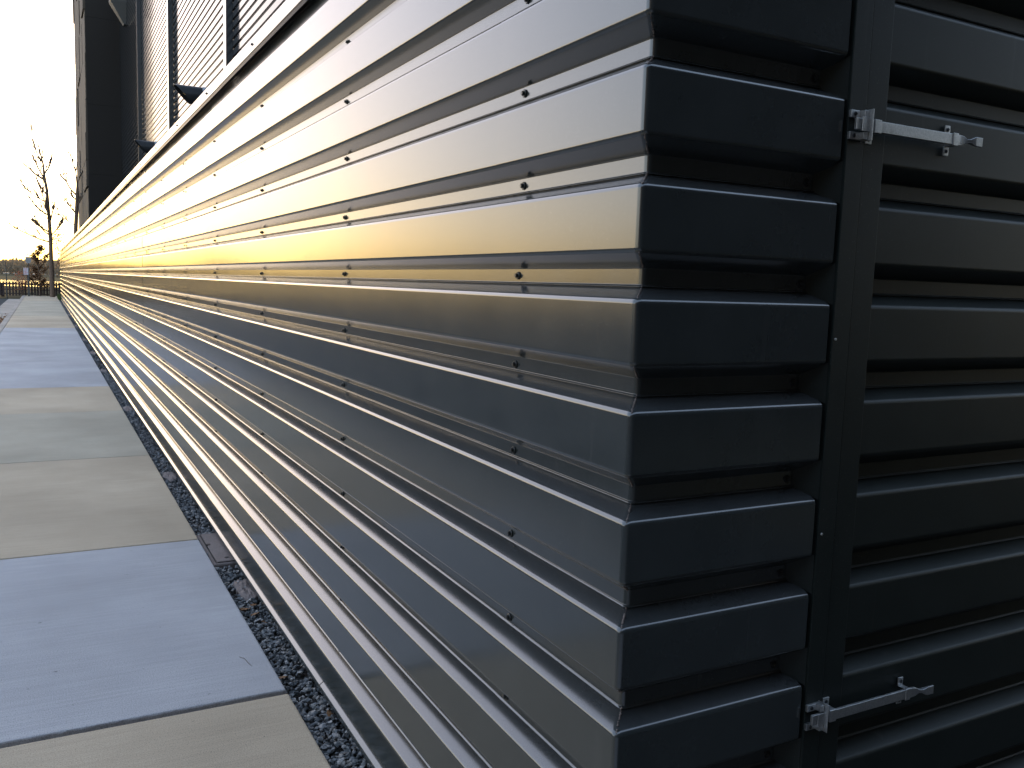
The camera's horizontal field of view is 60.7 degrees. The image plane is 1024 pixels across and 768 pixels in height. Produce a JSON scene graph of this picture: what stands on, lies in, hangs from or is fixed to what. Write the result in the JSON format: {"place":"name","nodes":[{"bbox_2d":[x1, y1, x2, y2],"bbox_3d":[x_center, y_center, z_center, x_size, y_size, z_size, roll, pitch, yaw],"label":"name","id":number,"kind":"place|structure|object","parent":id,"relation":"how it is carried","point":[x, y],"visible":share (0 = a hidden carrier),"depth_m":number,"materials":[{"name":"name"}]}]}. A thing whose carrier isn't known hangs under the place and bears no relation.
{"place":"outdoors","nodes":[
{"label":"outdoors","id":0,"kind":"place"},
{"bbox_2d":[0,299,7,305],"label":"parking lot","id":1,"kind":"structure","parent":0,"point":[2,301],"depth_m":45.01,"materials":[{"name":"grey asphalt"}]},
{"bbox_2d":[0,272,60,298],"bbox_3d":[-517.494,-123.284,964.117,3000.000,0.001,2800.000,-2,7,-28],"label":"ground","id":2,"kind":"structure","parent":0,"point":[10,277],"depth_m":144.50,"materials":[{"name":"brown plant"}]},
{"bbox_2d":[5,260,7,297],"bbox_3d":[-28.074,-5.802,48.538,0.056,2.101,0.075,7,8,39],"label":"marker pole","id":3,"kind":"object","parent":2,"relation":"on","point":[6,280],"visible":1,"depth_m":48.53,"materials":[{"name":"grey metal"}]},
{"bbox_2d":[0,299,18,319],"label":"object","id":4,"kind":"object","parent":2,"relation":"on","point":[7,306],"visible":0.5,"depth_m":38.21,"materials":[{"name":"concrete"}]},
{"bbox_2d":[0,295,24,333],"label":"kerb","id":5,"kind":"structure","parent":2,"relation":"on","point":[4,322],"depth_m":27.78,"materials":[{"name":"concrete"}]},
{"bbox_2d":[12,270,31,295],"bbox_3d":[-27.995,-5.703,49.957,1.002,1.617,1.026,-2,7,-28],"label":"orange bush","id":6,"kind":"object","parent":2,"relation":"on","point":[20,289],"visible":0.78,"depth_m":49.96,"materials":[{"name":"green plant"}]},
{"bbox_2d":[0,257,60,275],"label":"woodland","id":7,"kind":"object","parent":2,"relation":"on","point":[13,265],"visible":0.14,"depth_m":268.27,"materials":[{"name":"brown plant"}]},
{"bbox_2d":[53,142,80,233],"bbox_3d":[-27.177,-10.090,53.818,2.009,9.601,1.039,5,7,23],"label":"bare tree","id":8,"kind":"object","parent":2,"relation":"on","point":[77,197],"visible":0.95,"depth_m":53.83,"materials":[{"name":"brown plant"}]},
{"bbox_2d":[73,0,121,228],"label":"stone clad tower","id":9,"kind":"structure","parent":2,"relation":"on","point":[97,97],"depth_m":46.23,"materials":[{"name":"black"}]},
{"bbox_2d":[0,280,60,286],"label":"pond","id":10,"kind":"structure","parent":0,"point":[11,281],"depth_m":121.37,"materials":[{"name":"yellow liquid"}]},
{"bbox_2d":[0,0,76,259],"label":"sky","id":11,"kind":"structure","parent":0,"point":[37,47],"materials":[{"name":"white"}]},
{"bbox_2d":[0,295,330,767],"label":"pavement","id":12,"kind":"structure","parent":0,"point":[128,639],"depth_m":3.81,"materials":[{"name":"grey concrete"}]},
{"bbox_2d":[59,300,370,767],"bbox_3d":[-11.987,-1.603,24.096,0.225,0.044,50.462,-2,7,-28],"label":"gravel","id":13,"kind":"structure","parent":0,"point":[190,512],"depth_m":3.58,"materials":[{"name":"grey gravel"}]},
{"bbox_2d":[23,257,30,295],"bbox_3d":[-27.243,-5.998,49.178,0.395,2.300,0.082,-2,7,-28],"label":"sign post","id":14,"kind":"object","parent":13,"relation":"on","point":[26,270],"visible":0.92,"depth_m":49.12,"materials":[{"name":"grey metal"}]},
{"bbox_2d":[0,281,60,296],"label":"picket fence","id":15,"kind":"object","parent":13,"relation":"on","point":[3,293],"visible":0.34,"depth_m":50.57,"materials":[{"name":"grey"}]},
{"bbox_2d":[3,121,66,296],"bbox_3d":[-26.342,-9.551,48.701,2.956,9.725,2.077,4,7,17],"label":"bare tree","id":16,"kind":"object","parent":13,"relation":"on","point":[46,206],"visible":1,"depth_m":48.51,"materials":[{"name":"brown plant"}]},
{"bbox_2d":[26,244,49,295],"bbox_3d":[-27.073,-6.465,50.083,1.435,3.160,1.700,-2,7,-28],"label":"young oak","id":17,"kind":"object","parent":13,"relation":"on","point":[37,276],"visible":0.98,"depth_m":49.84,"materials":[{"name":"brown plant"}]},
{"bbox_2d":[123,406,132,411],"bbox_3d":[-4.218,0.276,9.600,0.111,0.036,0.420,-2,7,-28],"label":"flat stone","id":18,"kind":"object","parent":13,"relation":"on","point":[127,408],"visible":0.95,"depth_m":9.55,"materials":[{"name":"grey stone"}]},
{"bbox_2d":[162,472,176,482],"bbox_3d":[-2.519,0.686,6.438,0.110,0.036,0.325,-2,7,-28],"label":"flat stone","id":19,"kind":"object","parent":13,"relation":"on","point":[169,476],"visible":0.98,"depth_m":6.40,"materials":[{"name":"grey stone"}]},
{"bbox_2d":[76,0,285,229],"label":"warehouse","id":20,"kind":"structure","parent":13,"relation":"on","point":[176,57],"depth_m":28.23,"materials":[{"name":"grey paint"}]},
{"bbox_2d":[197,533,235,567],"bbox_3d":[-1.595,0.921,4.769,0.158,0.082,0.580,-2,7,-28],"label":"concrete box","id":21,"kind":"object","parent":13,"relation":"on","point":[215,549],"visible":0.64,"depth_m":4.69,"materials":[{"name":"concrete"}]},
{"bbox_2d":[233,579,257,603],"bbox_3d":[-1.266,0.981,4.159,0.089,0.036,0.307,-2,7,-28],"label":"flat stone","id":22,"kind":"object","parent":13,"relation":"on","point":[247,592],"visible":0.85,"depth_m":4.13,"materials":[{"name":"grey stone"}]},
{"bbox_2d":[59,0,1023,767],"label":"equipment enclosure","id":23,"kind":"object","parent":13,"relation":"on","point":[569,382],"visible":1,"depth_m":1.78,"materials":[{"name":"grey paint"}]},
{"bbox_2d":[817,0,1023,767],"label":"door","id":24,"kind":"structure","parent":23,"relation":"in","point":[927,584],"depth_m":1.79,"materials":[{"name":"grey paint"}]}
]}

